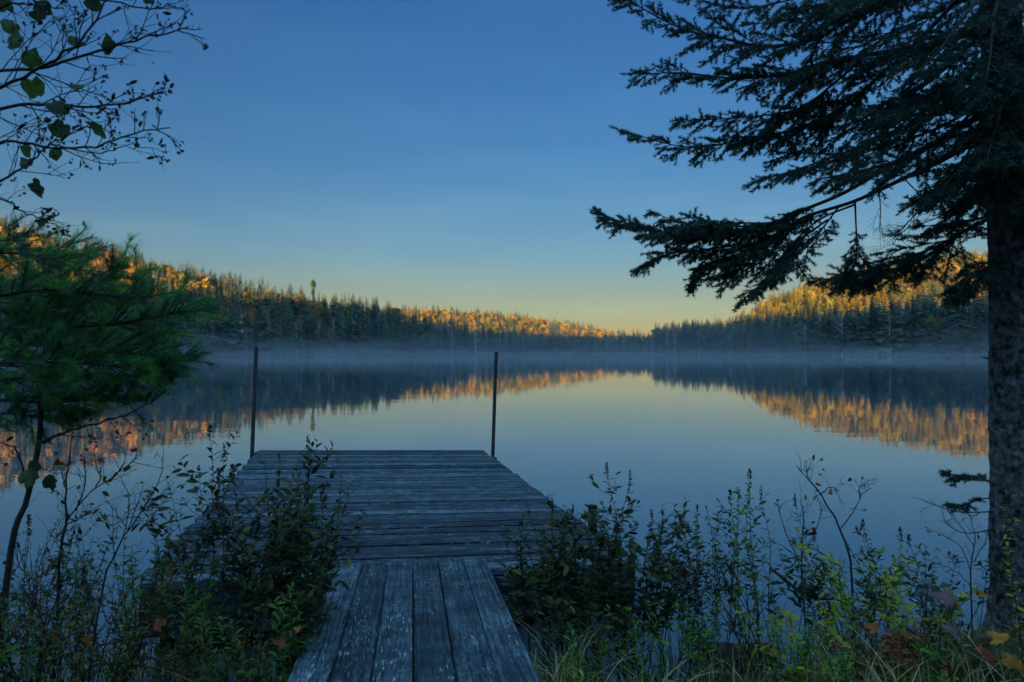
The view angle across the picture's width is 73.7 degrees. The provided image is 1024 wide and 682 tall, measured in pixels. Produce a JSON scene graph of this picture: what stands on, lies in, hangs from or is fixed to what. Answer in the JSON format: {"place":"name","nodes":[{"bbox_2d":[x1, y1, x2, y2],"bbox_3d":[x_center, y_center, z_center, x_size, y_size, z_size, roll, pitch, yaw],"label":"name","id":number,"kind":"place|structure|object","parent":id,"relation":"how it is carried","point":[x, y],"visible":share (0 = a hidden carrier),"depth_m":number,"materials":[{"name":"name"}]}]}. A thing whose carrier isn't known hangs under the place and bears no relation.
{"place":"outdoors","nodes":[
{"label":"outdoors","id":0,"kind":"place"},
{"bbox_2d":[0,258,987,681],"bbox_3d":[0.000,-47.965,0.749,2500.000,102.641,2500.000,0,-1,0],"label":"ground","id":1,"kind":"structure","parent":0,"point":[344,352],"depth_m":316.95,"materials":[{"name":"soil"}]},
{"bbox_2d":[0,598,65,681],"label":"leafy weed","id":2,"kind":"object","parent":1,"relation":"on","point":[13,648],"visible":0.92,"depth_m":2.37,"materials":[{"name":"green plant"}]},
{"bbox_2d":[0,500,116,681],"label":"shrub","id":3,"kind":"object","parent":1,"relation":"on","point":[53,565],"visible":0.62,"depth_m":2.85,"materials":[{"name":"green plant"}]},
{"bbox_2d":[0,492,117,681],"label":"bare shrub","id":4,"kind":"object","parent":1,"relation":"on","point":[60,533],"visible":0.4,"depth_m":3.06,"materials":[{"name":"plant"}]},
{"bbox_2d":[69,550,96,681],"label":"leafy weed","id":5,"kind":"object","parent":1,"relation":"on","point":[81,579],"visible":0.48,"depth_m":2.78,"materials":[{"name":"green plant"}]},
{"bbox_2d":[0,514,187,681],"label":"shrub","id":6,"kind":"object","parent":1,"relation":"on","point":[54,643],"visible":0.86,"depth_m":2.61,"materials":[{"name":"green plant"}]},
{"bbox_2d":[65,552,127,681],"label":"leafy weed","id":7,"kind":"object","parent":1,"relation":"on","point":[116,625],"visible":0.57,"depth_m":2.73,"materials":[{"name":"green plant"}]},
{"bbox_2d":[63,583,135,681],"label":"leafy weed","id":8,"kind":"object","parent":1,"relation":"on","point":[119,673],"visible":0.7,"depth_m":2.66,"materials":[{"name":"green plant"}]},
{"bbox_2d":[0,0,208,671],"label":"alder tree","id":9,"kind":"object","parent":1,"relation":"on","point":[32,60],"visible":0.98,"depth_m":2.31,"materials":[{"name":"green plant"}]},
{"bbox_2d":[41,427,175,681],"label":"bare shrub","id":10,"kind":"object","parent":1,"relation":"on","point":[59,462],"visible":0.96,"depth_m":2.88,"materials":[{"name":"brown plant"}]},
{"bbox_2d":[0,525,220,681],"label":"shrub","id":11,"kind":"object","parent":1,"relation":"on","point":[93,662],"visible":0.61,"depth_m":2.72,"materials":[{"name":"green plant"}]},
{"bbox_2d":[0,208,233,452],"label":"white pine","id":12,"kind":"object","parent":1,"relation":"on","point":[72,296],"visible":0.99,"depth_m":2.53,"materials":[{"name":"green plant"}]},
{"bbox_2d":[111,546,145,681],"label":"leafy weed","id":13,"kind":"object","parent":1,"relation":"on","point":[132,572],"visible":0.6,"depth_m":2.77,"materials":[{"name":"green plant"}]},
{"bbox_2d":[87,429,205,681],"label":"bare shrub","id":14,"kind":"object","parent":1,"relation":"on","point":[105,493],"visible":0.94,"depth_m":2.99,"materials":[{"name":"brown plant"}]},
{"bbox_2d":[55,464,247,681],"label":"shrub","id":15,"kind":"object","parent":1,"relation":"on","point":[115,564],"visible":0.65,"depth_m":3.14,"materials":[{"name":"green plant"}]},
{"bbox_2d":[144,559,196,681],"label":"leafy weed","id":16,"kind":"object","parent":1,"relation":"on","point":[156,650],"visible":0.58,"depth_m":2.84,"materials":[{"name":"green plant"}]},
{"bbox_2d":[125,465,233,681],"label":"shrub","id":17,"kind":"object","parent":1,"relation":"on","point":[167,546],"visible":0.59,"depth_m":3.38,"materials":[{"name":"green plant"}]},
{"bbox_2d":[87,564,277,681],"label":"shrub","id":18,"kind":"object","parent":1,"relation":"on","point":[170,657],"visible":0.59,"depth_m":2.72,"materials":[{"name":"green plant"}]},
{"bbox_2d":[146,618,166,637],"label":"fallen leaf","id":19,"kind":"object","parent":18,"relation":"on","point":[157,624],"visible":1,"depth_m":2.59,"materials":[{"name":"brown plant"}]},
{"bbox_2d":[175,558,220,681],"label":"leafy weed","id":20,"kind":"object","parent":1,"relation":"on","point":[197,604],"visible":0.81,"depth_m":2.76,"materials":[{"name":"green plant"}]},
{"bbox_2d":[205,305,220,347],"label":"spruce tree","id":21,"kind":"object","parent":1,"relation":"on","point":[211,329],"visible":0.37,"depth_m":294.34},
{"bbox_2d":[194,616,236,681],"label":"leafy weed","id":22,"kind":"object","parent":1,"relation":"on","point":[224,653],"visible":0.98,"depth_m":2.53,"materials":[{"name":"green plant"}]},
{"bbox_2d":[148,442,290,681],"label":"shrub","id":23,"kind":"object","parent":1,"relation":"on","point":[225,582],"visible":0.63,"depth_m":3.21,"materials":[{"name":"green plant"}]},
{"bbox_2d":[210,321,232,353],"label":"spruce tree","id":24,"kind":"object","parent":1,"relation":"on","point":[227,350],"visible":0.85,"depth_m":291.69,"materials":[{"name":"plant"}]},
{"bbox_2d":[156,574,333,681],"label":"shrub","id":25,"kind":"object","parent":1,"relation":"on","point":[260,643],"visible":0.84,"depth_m":2.64,"materials":[{"name":"green plant"}]},
{"bbox_2d":[225,619,288,681],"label":"leafy weed","id":26,"kind":"object","parent":1,"relation":"on","point":[253,671],"visible":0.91,"depth_m":2.55,"materials":[{"name":"green plant"}]},
{"bbox_2d":[176,424,372,681],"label":"shrub","id":27,"kind":"object","parent":1,"relation":"on","point":[287,564],"visible":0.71,"depth_m":3.10,"materials":[{"name":"green plant"}]},
{"bbox_2d":[264,320,284,354],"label":"spruce tree","id":28,"kind":"object","parent":1,"relation":"on","point":[277,347],"visible":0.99,"depth_m":304.55,"materials":[{"name":"plant"}]},
{"bbox_2d":[265,601,301,681],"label":"leafy weed","id":29,"kind":"object","parent":1,"relation":"on","point":[283,674],"visible":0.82,"depth_m":2.65,"materials":[{"name":"green plant"}]},
{"bbox_2d":[268,580,318,672],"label":"leafy weed","id":30,"kind":"object","parent":1,"relation":"on","point":[296,619],"visible":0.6,"depth_m":2.73,"materials":[{"name":"green plant"}]},
{"bbox_2d":[238,435,354,669],"bbox_3d":[-1.064,1.113,3.217,0.484,1.301,0.547,-1,-1,38],"label":"shrub","id":31,"kind":"object","parent":1,"relation":"on","point":[311,508],"visible":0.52,"depth_m":3.23,"materials":[{"name":"green plant"}]},
{"bbox_2d":[272,482,351,660],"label":"shrub","id":32,"kind":"object","parent":1,"relation":"on","point":[314,581],"visible":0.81,"depth_m":2.98,"materials":[{"name":"green plant"}]},
{"bbox_2d":[352,311,377,353],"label":"spruce tree","id":33,"kind":"object","parent":1,"relation":"on","point":[367,350],"visible":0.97,"depth_m":328.01,"materials":[{"name":"plant"}]},
{"bbox_2d":[370,312,381,349],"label":"spruce tree","id":34,"kind":"object","parent":1,"relation":"on","point":[375,336],"visible":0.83,"depth_m":332.23,"materials":[{"name":"plant"}]},
{"bbox_2d":[404,310,417,354],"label":"spruce tree","id":35,"kind":"object","parent":1,"relation":"on","point":[412,342],"visible":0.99,"depth_m":332.62,"materials":[{"name":"plant"}]},
{"bbox_2d":[417,323,428,351],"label":"spruce tree","id":36,"kind":"object","parent":1,"relation":"on","point":[421,340],"visible":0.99,"depth_m":333.68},
{"bbox_2d":[1,243,983,354],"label":"bare forest","id":37,"kind":"object","parent":1,"relation":"on","point":[652,342],"visible":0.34,"depth_m":329.33,"materials":[{"name":"plant"}]},
{"bbox_2d":[0,217,987,354],"bbox_3d":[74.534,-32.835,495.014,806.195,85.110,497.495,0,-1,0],"label":"autumn forest","id":38,"kind":"object","parent":1,"relation":"on","point":[935,322],"visible":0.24,"depth_m":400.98,"materials":[{"name":"plant"}]},
{"bbox_2d":[0,215,988,355],"bbox_3d":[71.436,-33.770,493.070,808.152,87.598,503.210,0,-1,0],"label":"spruce forest","id":39,"kind":"object","parent":1,"relation":"on","point":[232,333],"visible":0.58,"depth_m":328.46,"materials":[{"name":"plant"}]},
{"bbox_2d":[2,598,1023,681],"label":"grass","id":40,"kind":"structure","parent":1,"relation":"on","point":[671,662],"depth_m":3.40,"materials":[{"name":"plant"}]},
{"bbox_2d":[772,557,934,635],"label":"fallen branch","id":41,"kind":"object","parent":40,"relation":"on","point":[787,581],"visible":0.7,"depth_m":3.73,"materials":[{"name":"wood"}]},
{"bbox_2d":[938,622,961,641],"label":"fallen leaf","id":42,"kind":"object","parent":40,"relation":"on","point":[952,629],"visible":0.88,"depth_m":3.21,"materials":[{"name":"purple plant"}]},
{"bbox_2d":[973,644,996,669],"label":"fallen leaf","id":43,"kind":"object","parent":40,"relation":"on","point":[989,657],"visible":1,"depth_m":2.89,"materials":[{"name":"red plant"}]},
{"bbox_2d":[986,631,1018,654],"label":"fallen leaf","id":44,"kind":"object","parent":40,"relation":"on","point":[997,637],"visible":0.99,"depth_m":2.91,"materials":[{"name":"yellow plant"}]},
{"bbox_2d":[1001,651,1023,676],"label":"fallen leaf","id":45,"kind":"object","parent":40,"relation":"on","point":[1010,661],"visible":1,"depth_m":2.72,"materials":[{"name":"yellow plant"}]},
{"bbox_2d":[495,497,581,679],"bbox_3d":[0.147,1.324,3.624,0.466,1.006,0.423,1,-1,-38],"label":"shrub","id":46,"kind":"object","parent":1,"relation":"on","point":[536,572],"visible":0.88,"depth_m":3.58,"materials":[{"name":"green plant"}]},
{"bbox_2d":[534,629,595,681],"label":"leafy weed","id":47,"kind":"object","parent":1,"relation":"on","point":[582,677],"visible":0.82,"depth_m":2.81,"materials":[{"name":"green plant"}]},
{"bbox_2d":[493,469,640,681],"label":"shrub","id":48,"kind":"object","parent":1,"relation":"on","point":[572,577],"visible":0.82,"depth_m":3.56,"materials":[{"name":"green plant"}]},
{"bbox_2d":[530,553,621,681],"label":"shrub","id":49,"kind":"object","parent":1,"relation":"on","point":[561,631],"visible":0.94,"depth_m":3.21,"materials":[{"name":"green plant"}]},
{"bbox_2d":[512,615,645,681],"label":"grass tussock","id":50,"kind":"object","parent":1,"relation":"on","point":[554,676],"depth_m":3.01,"materials":[{"name":"plant"}]},
{"bbox_2d":[566,635,610,681],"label":"leafy weed","id":51,"kind":"object","parent":1,"relation":"on","point":[599,676],"visible":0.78,"depth_m":3.02,"materials":[{"name":"green plant"}]},
{"bbox_2d":[552,520,684,681],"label":"shrub","id":52,"kind":"object","parent":1,"relation":"on","point":[639,570],"visible":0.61,"depth_m":3.46,"materials":[{"name":"green plant"}]},
{"bbox_2d":[574,462,701,681],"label":"shrub","id":53,"kind":"object","parent":1,"relation":"on","point":[617,580],"visible":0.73,"depth_m":3.55,"materials":[{"name":"green plant"}]},
{"bbox_2d":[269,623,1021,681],"bbox_3d":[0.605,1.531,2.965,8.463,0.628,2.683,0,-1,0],"label":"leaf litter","id":54,"kind":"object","parent":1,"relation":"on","point":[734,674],"visible":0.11,"depth_m":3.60,"materials":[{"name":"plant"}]},
{"bbox_2d":[627,609,669,681],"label":"leafy weed","id":55,"kind":"object","parent":1,"relation":"on","point":[644,650],"visible":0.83,"depth_m":3.15,"materials":[{"name":"green plant"}]},
{"bbox_2d":[588,578,730,681],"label":"shrub","id":56,"kind":"object","parent":1,"relation":"on","point":[697,658],"visible":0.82,"depth_m":3.25,"materials":[{"name":"green plant"}]},
{"bbox_2d":[603,559,720,681],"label":"bare shrub","id":57,"kind":"object","parent":1,"relation":"on","point":[646,618],"visible":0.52,"depth_m":3.47,"materials":[{"name":"plant"}]},
{"bbox_2d":[610,652,729,681],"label":"grass tussock","id":58,"kind":"object","parent":1,"relation":"on","point":[666,678],"depth_m":3.02,"materials":[{"name":"plant"}]},
{"bbox_2d":[636,504,718,679],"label":"shrub","id":59,"kind":"object","parent":1,"relation":"on","point":[679,570],"visible":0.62,"depth_m":3.67,"materials":[{"name":"green plant"}]},
{"bbox_2d":[680,325,697,353],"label":"spruce tree","id":60,"kind":"object","parent":1,"relation":"on","point":[686,349],"visible":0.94,"depth_m":344.74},
{"bbox_2d":[688,318,701,353],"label":"spruce tree","id":61,"kind":"object","parent":1,"relation":"on","point":[695,342],"visible":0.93,"depth_m":342.94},
{"bbox_2d":[670,591,723,681],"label":"leafy weed","id":62,"kind":"object","parent":1,"relation":"on","point":[705,654],"visible":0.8,"depth_m":3.26,"materials":[{"name":"green plant"}]},
{"bbox_2d":[698,321,716,353],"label":"spruce tree","id":63,"kind":"object","parent":1,"relation":"on","point":[704,341],"visible":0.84,"depth_m":339.70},
{"bbox_2d":[662,489,761,670],"bbox_3d":[1.108,1.371,3.809,0.545,1.081,0.476,0,-1,19],"label":"shrub","id":64,"kind":"object","parent":1,"relation":"on","point":[706,576],"visible":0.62,"depth_m":3.80,"materials":[{"name":"green plant"}]},
{"bbox_2d":[717,321,739,353],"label":"spruce tree","id":65,"kind":"object","parent":1,"relation":"on","point":[727,350],"visible":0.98,"depth_m":333.55,"materials":[{"name":"plant"}]},
{"bbox_2d":[705,469,770,676],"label":"shrub","id":66,"kind":"object","parent":1,"relation":"on","point":[740,591],"visible":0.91,"depth_m":3.69,"materials":[{"name":"green plant"}]},
{"bbox_2d":[699,641,784,670],"bbox_3d":[1.325,1.875,3.902,0.544,0.276,0.340,0,-1,0],"label":"rock","id":67,"kind":"object","parent":1,"relation":"on","point":[737,653],"visible":0.29,"depth_m":3.84,"materials":[{"name":"stone"}]},
{"bbox_2d":[698,540,789,678],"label":"bare shrub","id":68,"kind":"object","parent":1,"relation":"on","point":[743,620],"visible":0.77,"depth_m":3.66,"materials":[{"name":"plant"}]},
{"bbox_2d":[720,485,835,660],"bbox_3d":[1.598,1.426,4.022,0.725,1.064,0.409,-1,-1,44],"label":"shrub","id":69,"kind":"object","parent":1,"relation":"on","point":[781,589],"visible":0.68,"depth_m":4.09,"materials":[{"name":"green plant"}]},
{"bbox_2d":[761,609,821,681],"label":"leafy weed","id":70,"kind":"object","parent":1,"relation":"on","point":[805,652],"visible":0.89,"depth_m":3.06,"materials":[{"name":"green plant"}]},
{"bbox_2d":[732,601,851,681],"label":"shrub","id":71,"kind":"object","parent":1,"relation":"on","point":[790,617],"visible":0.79,"depth_m":3.19,"materials":[{"name":"green plant"}]},
{"bbox_2d":[749,474,844,647],"bbox_3d":[1.705,1.351,3.959,0.626,1.155,0.277,0,-1,-15],"label":"bare shrub","id":72,"kind":"object","parent":1,"relation":"on","point":[793,542],"visible":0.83,"depth_m":3.98,"materials":[{"name":"brown plant"}]},
{"bbox_2d":[786,309,809,354],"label":"spruce tree","id":73,"kind":"object","parent":1,"relation":"on","point":[797,339],"visible":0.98,"depth_m":317.56,"materials":[{"name":"plant"}]},
{"bbox_2d":[750,636,861,681],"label":"grass tussock","id":74,"kind":"object","parent":1,"relation":"on","point":[815,679],"depth_m":3.05,"materials":[{"name":"plant"}]},
{"bbox_2d":[589,0,1023,638],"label":"spruce tree","id":75,"kind":"object","parent":1,"relation":"on","point":[985,174],"visible":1,"depth_m":4.06,"materials":[{"name":"green plant"}]},
{"bbox_2d":[818,317,840,354],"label":"spruce tree","id":76,"kind":"object","parent":1,"relation":"on","point":[831,350],"visible":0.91,"depth_m":316.58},
{"bbox_2d":[794,453,879,632],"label":"bare shrub","id":77,"kind":"object","parent":1,"relation":"on","point":[832,513],"visible":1,"depth_m":3.88,"materials":[{"name":"brown plant"}]},
{"bbox_2d":[832,306,845,350],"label":"spruce tree","id":78,"kind":"object","parent":1,"relation":"on","point":[839,346],"visible":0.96,"depth_m":315.92,"materials":[{"name":"plant"}]},
{"bbox_2d":[822,637,856,681],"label":"leafy weed","id":79,"kind":"object","parent":1,"relation":"on","point":[845,675],"visible":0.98,"depth_m":2.92,"materials":[{"name":"green plant"}]},
{"bbox_2d":[777,493,916,664],"bbox_3d":[1.859,1.404,3.818,0.713,0.973,0.597,-1,-1,33],"label":"shrub","id":80,"kind":"object","parent":1,"relation":"on","point":[801,588],"visible":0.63,"depth_m":3.78,"materials":[{"name":"green plant"}]},
{"bbox_2d":[831,559,878,680],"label":"leafy weed","id":81,"kind":"object","parent":1,"relation":"on","point":[856,623],"visible":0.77,"depth_m":3.38,"materials":[{"name":"green plant"}]},
{"bbox_2d":[853,312,875,349],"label":"spruce tree","id":82,"kind":"object","parent":1,"relation":"on","point":[863,339],"visible":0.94,"depth_m":310.85,"materials":[{"name":"plant"}]},
{"bbox_2d":[812,603,931,681],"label":"shrub","id":83,"kind":"object","parent":1,"relation":"on","point":[874,663],"visible":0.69,"depth_m":3.19,"materials":[{"name":"green plant"}]},
{"bbox_2d":[866,297,877,348],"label":"spruce tree","id":84,"kind":"object","parent":1,"relation":"on","point":[873,314],"visible":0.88,"depth_m":312.40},
{"bbox_2d":[820,613,937,681],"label":"grass tussock","id":85,"kind":"object","parent":1,"relation":"on","point":[913,678],"depth_m":2.97,"materials":[{"name":"plant"}]},
{"bbox_2d":[862,298,896,354],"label":"spruce tree","id":86,"kind":"object","parent":1,"relation":"on","point":[878,337],"visible":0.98,"depth_m":308.99,"materials":[{"name":"plant"}]},
{"bbox_2d":[793,526,982,677],"bbox_3d":[1.878,1.367,3.592,0.757,0.846,0.749,0,-1,-17],"label":"shrub","id":87,"kind":"object","parent":1,"relation":"on","point":[896,599],"visible":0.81,"depth_m":3.46,"materials":[{"name":"green plant"}]},
{"bbox_2d":[887,304,911,354],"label":"spruce tree","id":88,"kind":"object","parent":1,"relation":"on","point":[897,345],"visible":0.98,"depth_m":307.55,"materials":[{"name":"plant"}]},
{"bbox_2d":[842,558,981,656],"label":"bare shrub","id":89,"kind":"object","parent":1,"relation":"on","point":[962,622],"visible":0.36,"depth_m":3.69,"materials":[{"name":"plant"}]},
{"bbox_2d":[825,602,1023,681],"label":"shrub","id":90,"kind":"object","parent":1,"relation":"on","point":[908,645],"visible":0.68,"depth_m":3.25,"materials":[{"name":"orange plant"}]},
{"bbox_2d":[864,621,886,634],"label":"fallen leaf","id":91,"kind":"object","parent":90,"relation":"on","point":[874,626],"visible":0.91,"depth_m":3.19,"materials":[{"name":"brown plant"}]},
{"bbox_2d":[931,587,966,608],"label":"fallen leaf","id":92,"kind":"object","parent":90,"relation":"on","point":[946,595],"visible":1,"depth_m":3.35,"materials":[{"name":"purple plant"}]},
{"bbox_2d":[842,518,1008,655],"bbox_3d":[2.326,1.385,3.781,0.866,0.779,0.497,0,-1,-19],"label":"shrub","id":93,"kind":"object","parent":1,"relation":"on","point":[925,553],"visible":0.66,"depth_m":3.83,"materials":[{"name":"green plant"}]},
{"bbox_2d":[909,614,971,681],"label":"leafy weed","id":94,"kind":"object","parent":1,"relation":"on","point":[941,677],"visible":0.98,"depth_m":2.97,"materials":[{"name":"green plant"}]},
{"bbox_2d":[906,497,988,638],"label":"bare shrub","id":95,"kind":"object","parent":1,"relation":"on","point":[949,552],"visible":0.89,"depth_m":3.88,"materials":[{"name":"brown plant"}]},
{"bbox_2d":[939,308,959,344],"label":"spruce tree","id":96,"kind":"object","parent":1,"relation":"on","point":[950,336],"visible":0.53,"depth_m":299.63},
{"bbox_2d":[892,534,1023,654],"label":"shrub","id":97,"kind":"object","parent":1,"relation":"on","point":[1010,619],"visible":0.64,"depth_m":3.69,"materials":[{"name":"green plant"}]},
{"bbox_2d":[922,645,1016,681],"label":"grass tussock","id":98,"kind":"object","parent":1,"relation":"on","point":[969,672],"depth_m":3.00,"materials":[{"name":"plant"}]},
{"bbox_2d":[960,307,980,354],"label":"spruce tree","id":99,"kind":"object","parent":1,"relation":"on","point":[971,336],"visible":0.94,"depth_m":295.73,"materials":[{"name":"plant"}]},
{"bbox_2d":[935,636,1023,681],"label":"mossy hummock","id":100,"kind":"object","parent":1,"relation":"on","point":[976,664],"visible":0.41,"depth_m":3.21,"materials":[{"name":"plant"}]},
{"bbox_2d":[975,290,987,344],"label":"spruce tree","id":101,"kind":"object","parent":1,"relation":"on","point":[982,305],"visible":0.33,"depth_m":299.63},
{"bbox_2d":[976,305,988,354],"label":"spruce tree","id":102,"kind":"object","parent":1,"relation":"on","point":[985,349],"visible":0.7,"depth_m":293.47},
{"bbox_2d":[997,487,1023,681],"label":"shrub","id":103,"kind":"object","parent":1,"relation":"on","point":[1011,576],"visible":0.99,"depth_m":2.82,"materials":[{"name":"green plant"}]},
{"bbox_2d":[0,355,989,681],"bbox_3d":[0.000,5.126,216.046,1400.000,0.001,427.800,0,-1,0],"label":"lake water","id":104,"kind":"structure","parent":0,"point":[704,431],"depth_m":12.87,"materials":[{"name":"blue liquid"}]},
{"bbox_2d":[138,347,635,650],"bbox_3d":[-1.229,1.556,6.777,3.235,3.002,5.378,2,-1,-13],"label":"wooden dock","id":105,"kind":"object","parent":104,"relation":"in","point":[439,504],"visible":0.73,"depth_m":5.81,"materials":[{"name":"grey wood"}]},
{"bbox_2d":[287,558,540,681],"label":"wooden gangway","id":106,"kind":"object","parent":105,"relation":"on","point":[385,617],"visible":0.95,"depth_m":2.98,"materials":[{"name":"grey wood"}]},
{"bbox_2d":[0,0,1023,335],"label":"sky","id":107,"kind":"structure","parent":0,"point":[448,153],"materials":[{"name":"blue"}]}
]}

